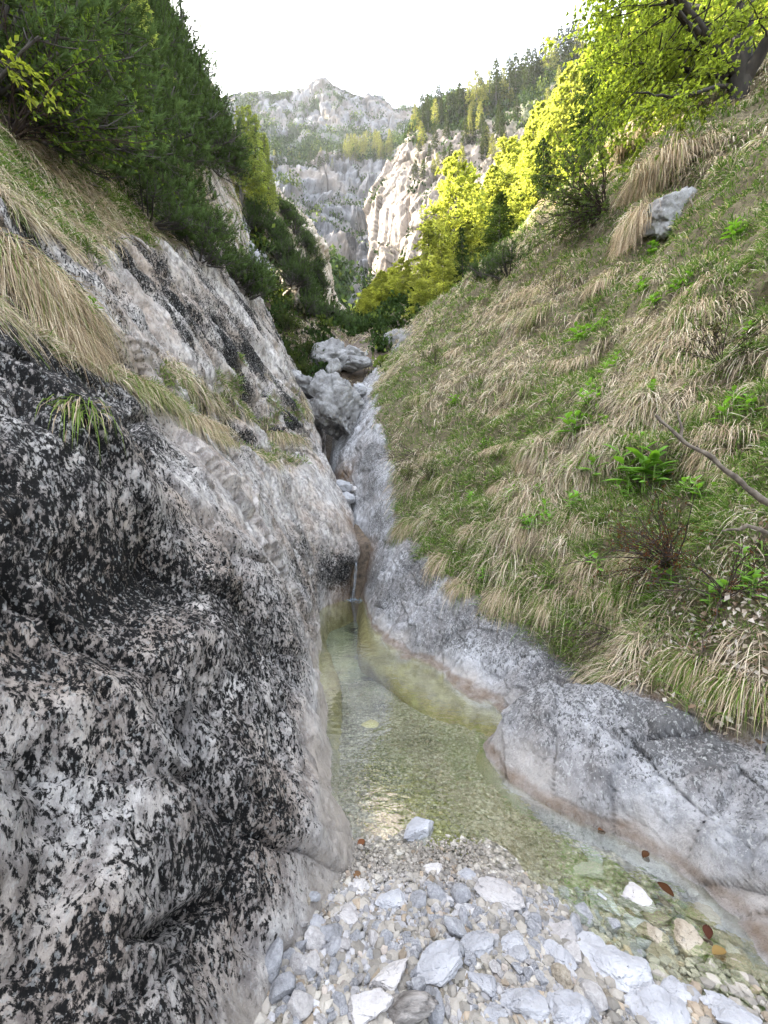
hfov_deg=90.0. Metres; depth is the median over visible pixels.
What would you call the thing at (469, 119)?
larch tree
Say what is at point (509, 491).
broad leaf plant
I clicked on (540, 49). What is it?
conifer tree
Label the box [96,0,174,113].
dwarf pine
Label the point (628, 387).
grass tussock
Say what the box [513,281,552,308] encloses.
grass tussock
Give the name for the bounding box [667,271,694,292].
broad leaf plant
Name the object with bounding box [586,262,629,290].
grass tussock
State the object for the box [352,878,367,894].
stone
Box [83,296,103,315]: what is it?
broad leaf plant
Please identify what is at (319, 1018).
cobble
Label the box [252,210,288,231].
dwarf pine
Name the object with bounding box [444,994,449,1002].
cobble
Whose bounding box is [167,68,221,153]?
dwarf pine
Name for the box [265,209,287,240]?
dwarf pine
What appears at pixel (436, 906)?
cobble
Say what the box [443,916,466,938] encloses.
cobble
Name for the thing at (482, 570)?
broad leaf plant
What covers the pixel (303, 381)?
boulder
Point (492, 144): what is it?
larch tree
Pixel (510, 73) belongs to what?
conifer tree
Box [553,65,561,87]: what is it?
larch tree
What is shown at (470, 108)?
larch tree
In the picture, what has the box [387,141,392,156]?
larch tree
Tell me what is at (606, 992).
cobble
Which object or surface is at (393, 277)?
young tree
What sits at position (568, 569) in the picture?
grass tussock
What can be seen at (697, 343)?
grass tussock
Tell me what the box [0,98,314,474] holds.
grass
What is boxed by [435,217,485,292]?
young tree
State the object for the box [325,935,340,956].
cobble
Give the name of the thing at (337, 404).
boulder
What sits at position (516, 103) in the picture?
conifer tree
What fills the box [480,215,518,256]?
young tree
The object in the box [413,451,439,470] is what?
grass tussock
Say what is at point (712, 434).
grass tussock
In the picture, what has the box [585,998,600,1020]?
cobble
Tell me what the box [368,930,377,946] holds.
cobble
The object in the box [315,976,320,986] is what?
cobble
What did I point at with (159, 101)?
dwarf pine
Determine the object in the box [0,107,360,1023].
rock slope
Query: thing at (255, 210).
dwarf pine
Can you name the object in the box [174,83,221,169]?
dwarf pine
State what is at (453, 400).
broad leaf plant
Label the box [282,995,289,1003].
cobble
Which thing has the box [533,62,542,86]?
conifer tree
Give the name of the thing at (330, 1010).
cobble
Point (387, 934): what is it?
cobble
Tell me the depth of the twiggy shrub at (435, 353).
9.85 m
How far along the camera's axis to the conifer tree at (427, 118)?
101.79 m
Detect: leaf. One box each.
[353,871,360,878]
[357,839,364,845]
[642,850,649,857]
[657,882,673,896]
[702,924,712,939]
[712,945,726,954]
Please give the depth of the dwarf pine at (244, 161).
14.49 m
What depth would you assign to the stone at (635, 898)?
1.59 m
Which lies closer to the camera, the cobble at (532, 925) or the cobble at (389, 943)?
the cobble at (389, 943)
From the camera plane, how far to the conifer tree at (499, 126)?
84.92 m
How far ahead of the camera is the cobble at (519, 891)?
1.53 m
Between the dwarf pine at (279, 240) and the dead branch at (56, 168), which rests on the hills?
the dwarf pine at (279, 240)
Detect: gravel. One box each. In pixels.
[254,680,767,1023]
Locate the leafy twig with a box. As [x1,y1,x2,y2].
[0,35,70,120]
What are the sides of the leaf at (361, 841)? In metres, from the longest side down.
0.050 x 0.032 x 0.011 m
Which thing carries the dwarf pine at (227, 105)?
on the rock slope
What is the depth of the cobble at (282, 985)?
1.18 m
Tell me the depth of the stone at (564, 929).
1.42 m
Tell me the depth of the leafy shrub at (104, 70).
5.49 m
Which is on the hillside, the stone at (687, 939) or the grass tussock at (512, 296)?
the grass tussock at (512, 296)
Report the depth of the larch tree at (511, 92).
105.37 m
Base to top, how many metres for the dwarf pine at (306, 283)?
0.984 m
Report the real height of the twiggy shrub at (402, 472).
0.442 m
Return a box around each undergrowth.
[226,79,418,308]
[246,181,351,319]
[262,269,439,377]
[363,38,593,260]
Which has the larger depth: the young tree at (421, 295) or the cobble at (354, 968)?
the young tree at (421, 295)
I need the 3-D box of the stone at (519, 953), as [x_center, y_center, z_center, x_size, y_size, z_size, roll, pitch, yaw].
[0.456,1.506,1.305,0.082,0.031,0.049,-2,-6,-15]
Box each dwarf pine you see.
[0,0,157,173]
[0,0,161,153]
[1,0,149,181]
[14,0,168,170]
[15,0,104,132]
[18,3,152,167]
[26,0,167,165]
[63,2,195,163]
[73,0,131,93]
[80,0,164,117]
[87,3,120,40]
[87,35,121,60]
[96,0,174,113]
[96,39,194,173]
[97,0,174,90]
[99,58,189,183]
[101,0,155,65]
[102,0,187,117]
[102,144,220,240]
[105,0,146,51]
[113,53,174,158]
[120,10,212,183]
[121,78,190,172]
[122,3,165,44]
[135,16,206,117]
[138,128,216,208]
[141,104,193,174]
[142,5,173,52]
[144,0,207,80]
[145,61,198,138]
[146,0,156,19]
[146,140,228,217]
[147,3,192,68]
[148,11,193,59]
[151,18,225,132]
[154,0,188,43]
[155,161,244,252]
[156,18,197,85]
[156,76,220,149]
[158,0,223,85]
[159,1,185,37]
[160,7,219,86]
[161,0,224,76]
[161,86,231,174]
[162,0,192,26]
[165,48,215,104]
[166,207,250,272]
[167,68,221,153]
[168,50,221,145]
[170,22,203,77]
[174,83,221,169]
[176,62,246,186]
[180,63,215,109]
[183,48,227,105]
[183,68,216,115]
[188,42,238,115]
[190,48,226,101]
[191,68,254,173]
[192,82,257,158]
[195,202,237,250]
[208,85,264,159]
[213,244,260,289]
[215,129,252,181]
[222,231,290,295]
[222,237,280,295]
[223,256,273,299]
[229,124,261,180]
[241,202,274,223]
[242,204,271,230]
[243,192,277,215]
[244,214,277,237]
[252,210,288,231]
[256,271,283,291]
[261,233,303,267]
[262,211,291,229]
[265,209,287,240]
[266,222,295,245]
[268,227,292,241]
[268,256,315,288]
[270,196,294,213]
[270,237,294,249]
[270,241,296,261]
[274,288,323,317]
[275,187,285,200]
[275,244,319,275]
[275,250,309,272]
[279,198,301,220]
[279,199,299,219]
[280,264,316,288]
[282,275,322,299]
[283,205,307,234]
[284,198,299,210]
[293,211,308,226]
[296,231,314,246]
[300,280,323,301]
[304,225,317,240]
[304,245,317,256]
[305,237,321,252]
[306,296,326,318]
[307,291,333,314]
[309,235,322,250]
[312,259,324,275]
[314,295,354,320]
[315,251,327,266]
[316,265,327,278]
[316,281,328,293]
[318,252,329,268]
[318,272,332,287]
[327,309,354,322]
[336,311,363,327]
[339,307,358,324]
[344,311,367,322]
[454,235,511,280]
[463,229,545,280]
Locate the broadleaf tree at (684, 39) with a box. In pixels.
[538,0,767,192]
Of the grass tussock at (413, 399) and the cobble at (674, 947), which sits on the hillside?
the grass tussock at (413, 399)
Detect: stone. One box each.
[310,913,324,927]
[334,901,357,924]
[336,479,352,492]
[343,491,354,503]
[348,987,393,1023]
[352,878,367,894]
[360,719,378,727]
[369,957,408,991]
[375,888,406,909]
[386,990,438,1023]
[404,816,433,840]
[416,937,462,986]
[423,862,442,874]
[457,867,475,883]
[460,930,493,957]
[467,971,496,996]
[474,876,524,910]
[483,1001,507,1023]
[499,987,549,1021]
[501,930,524,953]
[507,944,528,962]
[543,939,576,970]
[546,989,591,1023]
[548,920,577,941]
[573,861,603,879]
[576,941,654,992]
[577,931,606,946]
[579,843,602,865]
[589,886,620,916]
[617,881,657,917]
[623,914,648,928]
[624,984,691,1023]
[635,921,670,952]
[639,910,672,927]
[645,942,679,967]
[659,975,692,1004]
[672,918,709,957]
[684,984,701,1002]
[685,902,721,927]
[699,989,763,1023]
[706,943,720,958]
[720,953,752,974]
[725,943,741,954]
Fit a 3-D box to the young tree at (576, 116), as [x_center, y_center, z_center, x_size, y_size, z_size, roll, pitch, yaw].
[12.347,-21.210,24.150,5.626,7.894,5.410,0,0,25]
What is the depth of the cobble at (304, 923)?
1.38 m
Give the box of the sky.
[170,0,640,107]
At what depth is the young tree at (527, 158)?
21.36 m
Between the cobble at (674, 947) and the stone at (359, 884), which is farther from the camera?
the stone at (359, 884)
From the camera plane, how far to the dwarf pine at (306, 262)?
18.68 m
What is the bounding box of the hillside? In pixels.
[329,60,767,985]
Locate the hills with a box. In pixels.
[210,83,347,327]
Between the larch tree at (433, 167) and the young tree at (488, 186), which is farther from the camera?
the larch tree at (433, 167)
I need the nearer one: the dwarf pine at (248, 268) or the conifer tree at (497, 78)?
the dwarf pine at (248, 268)
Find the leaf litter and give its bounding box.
[534,386,767,743]
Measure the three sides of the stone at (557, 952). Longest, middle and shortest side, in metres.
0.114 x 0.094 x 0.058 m
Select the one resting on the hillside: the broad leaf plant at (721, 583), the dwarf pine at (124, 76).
the broad leaf plant at (721, 583)
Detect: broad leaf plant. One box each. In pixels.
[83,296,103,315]
[447,394,458,404]
[465,490,475,499]
[476,566,486,580]
[478,438,492,447]
[503,484,514,498]
[518,512,537,531]
[522,516,535,530]
[528,483,546,495]
[535,508,556,524]
[538,498,550,515]
[554,403,599,436]
[563,490,583,509]
[565,320,600,341]
[575,386,601,406]
[577,452,607,481]
[581,551,605,571]
[584,377,596,390]
[597,361,609,373]
[598,414,610,428]
[601,441,678,492]
[605,351,625,368]
[613,479,637,497]
[619,431,643,446]
[634,276,648,291]
[641,562,687,589]
[642,292,661,308]
[646,240,659,254]
[646,379,661,393]
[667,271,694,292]
[676,475,703,499]
[680,284,696,297]
[689,477,726,503]
[692,579,728,614]
[708,397,736,423]
[720,216,749,241]
[725,385,745,407]
[729,564,767,603]
[733,539,767,569]
[736,320,755,338]
[736,393,764,414]
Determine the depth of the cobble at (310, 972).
1.24 m
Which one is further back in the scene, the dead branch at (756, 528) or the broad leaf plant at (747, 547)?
the broad leaf plant at (747, 547)
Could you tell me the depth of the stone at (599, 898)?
1.60 m
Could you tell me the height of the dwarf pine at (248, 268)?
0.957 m
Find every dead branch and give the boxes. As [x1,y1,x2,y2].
[37,158,105,189]
[133,237,150,252]
[655,411,767,505]
[721,523,767,535]
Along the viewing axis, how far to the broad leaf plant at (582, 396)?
4.65 m
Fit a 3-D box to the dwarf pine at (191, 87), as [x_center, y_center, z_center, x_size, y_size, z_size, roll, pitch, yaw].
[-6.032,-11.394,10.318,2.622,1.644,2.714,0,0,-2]
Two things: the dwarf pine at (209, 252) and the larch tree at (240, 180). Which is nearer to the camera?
the dwarf pine at (209, 252)
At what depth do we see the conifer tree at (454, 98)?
107.04 m
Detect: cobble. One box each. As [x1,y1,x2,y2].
[265,936,282,974]
[268,968,279,983]
[269,971,295,1003]
[275,1004,287,1017]
[277,1013,282,1023]
[282,947,294,959]
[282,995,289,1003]
[287,990,313,1020]
[288,928,293,937]
[288,951,306,976]
[291,982,305,994]
[293,1016,301,1023]
[295,939,306,951]
[301,921,308,926]
[301,950,319,974]
[304,925,326,950]
[305,965,315,979]
[309,891,320,901]
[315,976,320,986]
[315,1013,325,1023]
[316,967,323,979]
[320,923,342,941]
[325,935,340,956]
[326,1006,333,1013]
[327,1013,335,1022]
[328,957,338,974]
[331,991,346,1009]
[340,938,350,950]
[340,1004,347,1016]
[343,985,348,991]
[349,929,361,940]
[352,964,357,974]
[352,977,357,985]
[356,973,363,983]
[364,973,370,984]
[366,948,372,959]
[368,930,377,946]
[371,920,380,930]
[380,929,393,943]
[385,940,392,949]
[402,931,410,937]
[403,935,408,943]
[405,948,409,957]
[406,980,412,989]
[410,890,426,907]
[410,937,420,946]
[410,969,416,977]
[411,949,418,959]
[411,976,425,990]
[416,945,421,953]
[424,929,429,937]
[425,985,431,993]
[427,882,446,900]
[428,914,439,921]
[428,920,435,929]
[428,987,444,1023]
[431,902,441,912]
[436,925,441,932]
[439,988,444,997]
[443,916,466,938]
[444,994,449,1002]
[444,1002,450,1018]
[448,900,453,907]
[450,883,471,903]
[450,1015,457,1023]
[459,905,467,924]
[459,941,465,956]
[460,987,467,993]
[463,958,471,965]
[465,951,472,959]
[466,921,471,929]
[466,994,472,1004]
[469,964,474,971]
[469,992,476,998]
[470,954,476,965]
[472,906,482,917]
[474,916,481,922]
[477,923,484,930]
[488,959,500,972]
[492,994,497,1001]
[497,969,503,978]
[510,916,517,927]
[511,962,523,974]
[516,888,523,899]
[519,975,525,986]
[523,967,532,980]
[524,896,532,903]
[524,959,531,965]
[526,928,535,937]
[527,912,541,927]
[527,918,540,936]
[528,938,540,952]
[531,961,538,970]
[535,969,548,985]
[535,985,541,990]
[538,935,545,943]
[546,886,553,893]
[551,962,572,989]
[557,915,566,920]
[558,885,568,899]
[564,940,581,965]
[569,912,582,934]
[573,901,592,921]
[574,886,584,900]
[579,979,607,1012]
[585,919,593,928]
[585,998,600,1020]
[592,917,600,927]
[594,909,599,917]
[599,926,605,933]
[603,988,616,1000]
[604,917,620,934]
[605,929,612,939]
[609,888,615,896]
[625,1007,634,1018]
[627,937,636,943]
[629,942,646,958]
[635,937,651,949]
[668,935,673,943]
[670,943,678,953]
[676,900,686,908]
[676,914,684,919]
[678,889,687,898]
[687,888,699,897]
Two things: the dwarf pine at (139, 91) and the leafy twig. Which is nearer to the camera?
the leafy twig
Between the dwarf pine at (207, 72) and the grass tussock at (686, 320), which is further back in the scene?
the dwarf pine at (207, 72)
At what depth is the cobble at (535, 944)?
1.34 m
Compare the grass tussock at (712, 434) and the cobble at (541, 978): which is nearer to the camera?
the cobble at (541, 978)
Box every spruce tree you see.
[450,227,472,286]
[466,191,520,257]
[486,199,504,254]
[521,137,559,221]
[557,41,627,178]
[575,30,636,156]
[582,150,589,168]
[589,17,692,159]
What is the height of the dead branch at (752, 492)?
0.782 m
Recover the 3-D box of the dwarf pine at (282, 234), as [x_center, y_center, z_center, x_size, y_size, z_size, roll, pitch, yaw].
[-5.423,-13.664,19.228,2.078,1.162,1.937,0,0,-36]
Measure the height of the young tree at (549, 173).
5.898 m
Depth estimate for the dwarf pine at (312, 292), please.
20.17 m
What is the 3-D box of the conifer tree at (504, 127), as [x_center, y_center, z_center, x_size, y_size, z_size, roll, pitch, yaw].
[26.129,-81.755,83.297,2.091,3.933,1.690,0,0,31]
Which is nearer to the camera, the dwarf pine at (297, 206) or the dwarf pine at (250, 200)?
the dwarf pine at (250, 200)
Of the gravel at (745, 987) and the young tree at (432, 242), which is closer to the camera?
the gravel at (745, 987)
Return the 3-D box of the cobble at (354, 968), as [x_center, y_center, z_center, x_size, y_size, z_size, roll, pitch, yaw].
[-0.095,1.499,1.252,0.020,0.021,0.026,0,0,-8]
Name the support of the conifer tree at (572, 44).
on the cliff
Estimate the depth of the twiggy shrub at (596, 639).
2.84 m
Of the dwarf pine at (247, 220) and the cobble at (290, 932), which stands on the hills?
the dwarf pine at (247, 220)
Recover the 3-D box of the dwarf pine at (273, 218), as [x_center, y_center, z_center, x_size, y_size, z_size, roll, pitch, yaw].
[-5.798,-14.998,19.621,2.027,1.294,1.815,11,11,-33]
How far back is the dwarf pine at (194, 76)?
11.62 m
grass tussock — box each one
[0,227,78,320]
[0,232,137,380]
[31,302,123,388]
[34,393,125,462]
[123,366,196,432]
[169,409,242,453]
[205,430,245,455]
[265,429,314,453]
[384,517,418,552]
[402,389,435,409]
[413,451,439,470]
[418,473,451,501]
[419,552,453,588]
[436,575,475,614]
[439,344,465,360]
[441,521,476,555]
[466,441,514,462]
[472,583,521,636]
[479,439,523,464]
[480,305,523,340]
[480,476,514,502]
[481,407,510,422]
[489,492,561,527]
[492,283,542,312]
[498,375,541,405]
[500,518,553,565]
[502,442,534,470]
[508,582,583,629]
[509,458,538,477]
[511,298,555,336]
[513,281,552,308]
[513,590,571,650]
[524,507,580,545]
[544,357,568,373]
[546,551,615,601]
[554,354,597,376]
[558,517,610,552]
[561,468,613,500]
[562,580,617,613]
[567,583,632,626]
[575,595,634,636]
[578,269,617,309]
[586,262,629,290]
[586,425,651,453]
[595,429,657,457]
[596,122,653,160]
[599,546,663,612]
[601,555,634,589]
[603,228,644,265]
[605,193,661,263]
[610,130,693,215]
[615,376,660,404]
[618,347,725,397]
[625,126,738,186]
[630,323,674,360]
[635,297,740,354]
[637,642,734,722]
[644,286,754,334]
[657,396,750,444]
[661,269,717,315]
[661,418,762,464]
[662,324,740,361]
[666,439,753,482]
[674,661,767,745]
[678,460,751,509]
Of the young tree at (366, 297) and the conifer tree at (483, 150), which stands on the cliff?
the conifer tree at (483, 150)
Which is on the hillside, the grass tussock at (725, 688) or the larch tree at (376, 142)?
the grass tussock at (725, 688)
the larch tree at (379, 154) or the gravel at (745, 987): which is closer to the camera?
the gravel at (745, 987)
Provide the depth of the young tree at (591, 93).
19.95 m
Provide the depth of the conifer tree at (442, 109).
105.47 m
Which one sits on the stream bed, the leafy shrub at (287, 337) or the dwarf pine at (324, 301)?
the dwarf pine at (324, 301)
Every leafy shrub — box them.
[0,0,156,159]
[0,0,172,171]
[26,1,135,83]
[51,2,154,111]
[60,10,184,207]
[273,299,304,334]
[277,327,299,348]
[284,343,309,369]
[290,334,319,358]
[290,352,330,377]
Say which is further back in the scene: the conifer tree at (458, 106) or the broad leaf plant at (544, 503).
the conifer tree at (458, 106)
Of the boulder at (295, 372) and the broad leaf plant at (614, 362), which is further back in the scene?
the boulder at (295, 372)
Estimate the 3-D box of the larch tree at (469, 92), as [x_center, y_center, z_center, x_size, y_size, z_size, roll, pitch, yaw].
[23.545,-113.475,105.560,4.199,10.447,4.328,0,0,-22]
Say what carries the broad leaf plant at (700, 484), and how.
on the hillside
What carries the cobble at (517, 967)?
on the gravel at (745, 987)
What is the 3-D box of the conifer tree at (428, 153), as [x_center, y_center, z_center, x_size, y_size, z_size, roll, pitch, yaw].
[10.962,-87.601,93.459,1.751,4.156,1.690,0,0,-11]
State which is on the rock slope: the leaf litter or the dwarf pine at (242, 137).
the dwarf pine at (242, 137)
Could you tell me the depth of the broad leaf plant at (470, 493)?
5.41 m
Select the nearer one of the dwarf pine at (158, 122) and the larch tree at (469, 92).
the dwarf pine at (158, 122)
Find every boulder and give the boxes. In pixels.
[292,368,301,375]
[295,374,312,398]
[308,369,364,440]
[310,337,366,370]
[325,358,340,373]
[342,355,372,372]
[353,382,366,397]
[643,186,697,240]
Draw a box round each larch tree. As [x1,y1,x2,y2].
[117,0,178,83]
[230,105,264,214]
[230,106,261,211]
[243,113,270,203]
[249,167,270,214]
[257,132,280,203]
[259,135,273,199]
[265,161,278,210]
[271,182,278,216]
[342,139,347,158]
[344,133,348,149]
[345,142,353,161]
[346,143,350,157]
[351,134,358,160]
[354,141,359,163]
[357,135,361,153]
[358,131,367,155]
[369,129,378,154]
[372,132,379,153]
[376,140,385,160]
[385,129,394,155]
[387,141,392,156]
[410,103,418,131]
[416,121,426,146]
[430,98,439,124]
[431,159,436,181]
[434,153,440,167]
[456,147,466,174]
[463,78,475,115]
[465,112,474,141]
[468,103,474,126]
[470,69,487,110]
[475,101,484,133]
[479,82,489,111]
[481,68,494,105]
[483,127,491,152]
[486,133,496,161]
[499,64,509,100]
[509,88,513,102]
[539,36,558,78]
[544,87,550,100]
[550,35,561,68]
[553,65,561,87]
[572,20,586,59]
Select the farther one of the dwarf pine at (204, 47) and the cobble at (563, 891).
the dwarf pine at (204, 47)
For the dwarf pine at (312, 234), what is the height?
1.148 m
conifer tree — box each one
[308,150,312,164]
[316,155,321,168]
[325,149,328,163]
[411,160,418,180]
[415,94,428,129]
[415,139,421,159]
[419,158,427,178]
[423,109,433,134]
[424,94,431,115]
[426,143,431,160]
[429,126,440,153]
[431,84,444,109]
[436,101,445,124]
[440,145,446,164]
[441,114,450,135]
[442,89,453,123]
[447,91,459,116]
[447,143,452,156]
[453,98,462,129]
[454,80,463,113]
[460,87,467,115]
[460,116,470,145]
[469,122,476,144]
[477,76,482,97]
[477,113,484,138]
[478,129,489,159]
[479,122,489,148]
[487,56,505,103]
[490,93,495,110]
[493,111,504,140]
[495,100,507,129]
[501,126,507,137]
[502,56,517,96]
[508,52,523,95]
[511,96,521,121]
[514,55,526,89]
[518,48,536,93]
[524,47,542,86]
[533,42,550,79]
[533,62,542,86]
[550,24,571,68]
[559,26,573,65]
[564,16,585,65]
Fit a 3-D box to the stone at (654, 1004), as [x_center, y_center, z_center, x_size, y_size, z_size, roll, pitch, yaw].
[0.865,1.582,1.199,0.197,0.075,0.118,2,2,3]
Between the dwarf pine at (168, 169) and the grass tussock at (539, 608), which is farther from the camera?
the dwarf pine at (168, 169)
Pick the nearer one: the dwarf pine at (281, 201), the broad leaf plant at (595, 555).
the broad leaf plant at (595, 555)
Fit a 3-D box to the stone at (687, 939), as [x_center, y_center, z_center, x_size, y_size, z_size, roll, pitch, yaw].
[1.155,1.613,1.449,0.119,0.082,0.134,-1,-8,19]
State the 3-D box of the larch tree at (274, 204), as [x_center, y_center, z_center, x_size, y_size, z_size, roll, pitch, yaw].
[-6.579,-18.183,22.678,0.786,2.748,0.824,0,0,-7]
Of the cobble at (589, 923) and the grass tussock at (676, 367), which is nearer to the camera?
the cobble at (589, 923)
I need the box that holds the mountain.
[224,77,414,311]
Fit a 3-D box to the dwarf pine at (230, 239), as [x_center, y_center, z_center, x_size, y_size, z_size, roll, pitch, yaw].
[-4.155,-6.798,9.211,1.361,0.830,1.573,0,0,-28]
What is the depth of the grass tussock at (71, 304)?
2.46 m
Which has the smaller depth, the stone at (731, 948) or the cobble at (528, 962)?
the cobble at (528, 962)
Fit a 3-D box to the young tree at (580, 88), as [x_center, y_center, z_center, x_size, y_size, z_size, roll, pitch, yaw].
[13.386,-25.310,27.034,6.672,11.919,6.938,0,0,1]
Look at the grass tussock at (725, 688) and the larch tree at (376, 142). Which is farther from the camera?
the larch tree at (376, 142)
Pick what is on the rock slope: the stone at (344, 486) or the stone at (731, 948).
the stone at (344, 486)
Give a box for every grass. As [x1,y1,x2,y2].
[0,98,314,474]
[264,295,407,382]
[368,53,767,755]
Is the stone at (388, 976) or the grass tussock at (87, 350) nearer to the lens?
the stone at (388, 976)
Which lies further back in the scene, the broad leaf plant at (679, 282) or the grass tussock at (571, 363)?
the grass tussock at (571, 363)
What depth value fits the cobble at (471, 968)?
1.25 m
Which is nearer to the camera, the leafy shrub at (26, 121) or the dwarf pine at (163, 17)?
the leafy shrub at (26, 121)
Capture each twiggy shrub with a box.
[367,436,415,479]
[395,462,422,480]
[398,446,451,486]
[407,324,457,364]
[531,253,581,296]
[532,611,614,683]
[559,473,725,593]
[623,520,767,667]
[669,284,767,370]
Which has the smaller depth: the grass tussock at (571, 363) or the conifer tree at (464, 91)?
the grass tussock at (571, 363)
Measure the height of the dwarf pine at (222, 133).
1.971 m
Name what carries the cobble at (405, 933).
on the gravel at (745, 987)
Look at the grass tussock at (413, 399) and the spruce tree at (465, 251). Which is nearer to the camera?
the grass tussock at (413, 399)
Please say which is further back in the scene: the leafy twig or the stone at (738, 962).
the leafy twig
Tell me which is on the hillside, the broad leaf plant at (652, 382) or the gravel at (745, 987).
the broad leaf plant at (652, 382)
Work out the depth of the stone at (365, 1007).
1.13 m
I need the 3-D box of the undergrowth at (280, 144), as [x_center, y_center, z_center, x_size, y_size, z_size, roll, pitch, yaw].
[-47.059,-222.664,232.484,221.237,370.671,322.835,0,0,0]
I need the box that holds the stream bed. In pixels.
[264,296,767,1023]
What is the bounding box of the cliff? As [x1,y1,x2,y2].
[363,57,577,283]
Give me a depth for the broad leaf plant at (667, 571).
2.73 m
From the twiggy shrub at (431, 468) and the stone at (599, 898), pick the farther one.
the twiggy shrub at (431, 468)
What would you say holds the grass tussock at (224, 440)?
on the rock slope
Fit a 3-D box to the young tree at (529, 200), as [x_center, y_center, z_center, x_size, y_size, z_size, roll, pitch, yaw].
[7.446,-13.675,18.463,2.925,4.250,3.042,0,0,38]
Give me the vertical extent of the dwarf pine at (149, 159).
1.362 m
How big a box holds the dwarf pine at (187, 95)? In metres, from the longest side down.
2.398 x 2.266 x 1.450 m
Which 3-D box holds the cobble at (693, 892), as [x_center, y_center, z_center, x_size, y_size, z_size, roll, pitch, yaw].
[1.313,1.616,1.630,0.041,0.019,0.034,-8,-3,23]
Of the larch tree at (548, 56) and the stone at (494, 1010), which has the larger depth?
the larch tree at (548, 56)
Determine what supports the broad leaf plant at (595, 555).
on the hillside
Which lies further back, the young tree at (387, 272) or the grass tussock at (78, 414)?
the young tree at (387, 272)
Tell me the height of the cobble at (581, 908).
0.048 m
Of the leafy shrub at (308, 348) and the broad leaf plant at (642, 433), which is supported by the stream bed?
the leafy shrub at (308, 348)
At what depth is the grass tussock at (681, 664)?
2.24 m
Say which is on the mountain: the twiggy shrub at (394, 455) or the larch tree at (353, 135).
the larch tree at (353, 135)
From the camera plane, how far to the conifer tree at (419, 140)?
95.84 m
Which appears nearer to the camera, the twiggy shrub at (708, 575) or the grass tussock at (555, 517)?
the twiggy shrub at (708, 575)
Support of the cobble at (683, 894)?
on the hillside
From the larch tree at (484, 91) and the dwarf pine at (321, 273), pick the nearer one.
the dwarf pine at (321, 273)
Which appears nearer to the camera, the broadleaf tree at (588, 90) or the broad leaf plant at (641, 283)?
the broad leaf plant at (641, 283)
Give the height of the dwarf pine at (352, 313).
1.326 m
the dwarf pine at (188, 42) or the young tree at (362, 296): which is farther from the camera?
the young tree at (362, 296)
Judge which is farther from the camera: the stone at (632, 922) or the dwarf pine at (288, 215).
the dwarf pine at (288, 215)
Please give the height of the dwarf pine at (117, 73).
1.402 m
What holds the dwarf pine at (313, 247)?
on the hills
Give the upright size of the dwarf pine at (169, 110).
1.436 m
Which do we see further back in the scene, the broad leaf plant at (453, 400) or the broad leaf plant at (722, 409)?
the broad leaf plant at (453, 400)
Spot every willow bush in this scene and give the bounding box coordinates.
[524,103,618,255]
[526,190,601,255]
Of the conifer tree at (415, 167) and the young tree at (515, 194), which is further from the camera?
the conifer tree at (415, 167)
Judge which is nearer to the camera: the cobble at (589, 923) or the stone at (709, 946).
the stone at (709, 946)
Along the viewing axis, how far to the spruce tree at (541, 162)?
17.89 m
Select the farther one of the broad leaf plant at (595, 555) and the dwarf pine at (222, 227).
the dwarf pine at (222, 227)
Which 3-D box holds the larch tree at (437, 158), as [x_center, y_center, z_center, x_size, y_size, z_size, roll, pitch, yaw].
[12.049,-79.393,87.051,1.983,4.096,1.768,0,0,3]
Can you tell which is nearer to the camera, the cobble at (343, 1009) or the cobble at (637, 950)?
the cobble at (343, 1009)
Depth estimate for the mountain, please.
190.60 m
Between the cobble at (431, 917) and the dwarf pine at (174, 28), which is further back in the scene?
the dwarf pine at (174, 28)
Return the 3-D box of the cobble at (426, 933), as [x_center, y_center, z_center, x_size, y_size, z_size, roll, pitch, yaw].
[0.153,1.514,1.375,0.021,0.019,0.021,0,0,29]
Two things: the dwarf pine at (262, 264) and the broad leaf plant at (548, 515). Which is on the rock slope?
the dwarf pine at (262, 264)
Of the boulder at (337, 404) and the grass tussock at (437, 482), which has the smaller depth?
the grass tussock at (437, 482)
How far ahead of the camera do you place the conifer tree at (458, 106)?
105.22 m
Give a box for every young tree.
[234,156,270,213]
[351,288,367,316]
[358,284,375,315]
[360,270,394,313]
[372,267,400,300]
[379,256,414,299]
[395,258,414,297]
[396,150,490,294]
[401,278,433,317]
[405,220,453,296]
[412,242,461,306]
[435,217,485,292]
[442,177,485,253]
[470,164,505,242]
[474,135,534,241]
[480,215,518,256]
[491,149,553,216]
[505,119,562,185]
[506,183,520,212]
[509,191,528,232]
[511,184,544,232]
[515,100,548,147]
[523,150,564,192]
[528,106,558,152]
[534,83,578,182]
[547,60,589,145]
[547,149,575,198]
[558,106,588,177]
[566,47,591,110]
[570,0,641,145]
[587,0,767,123]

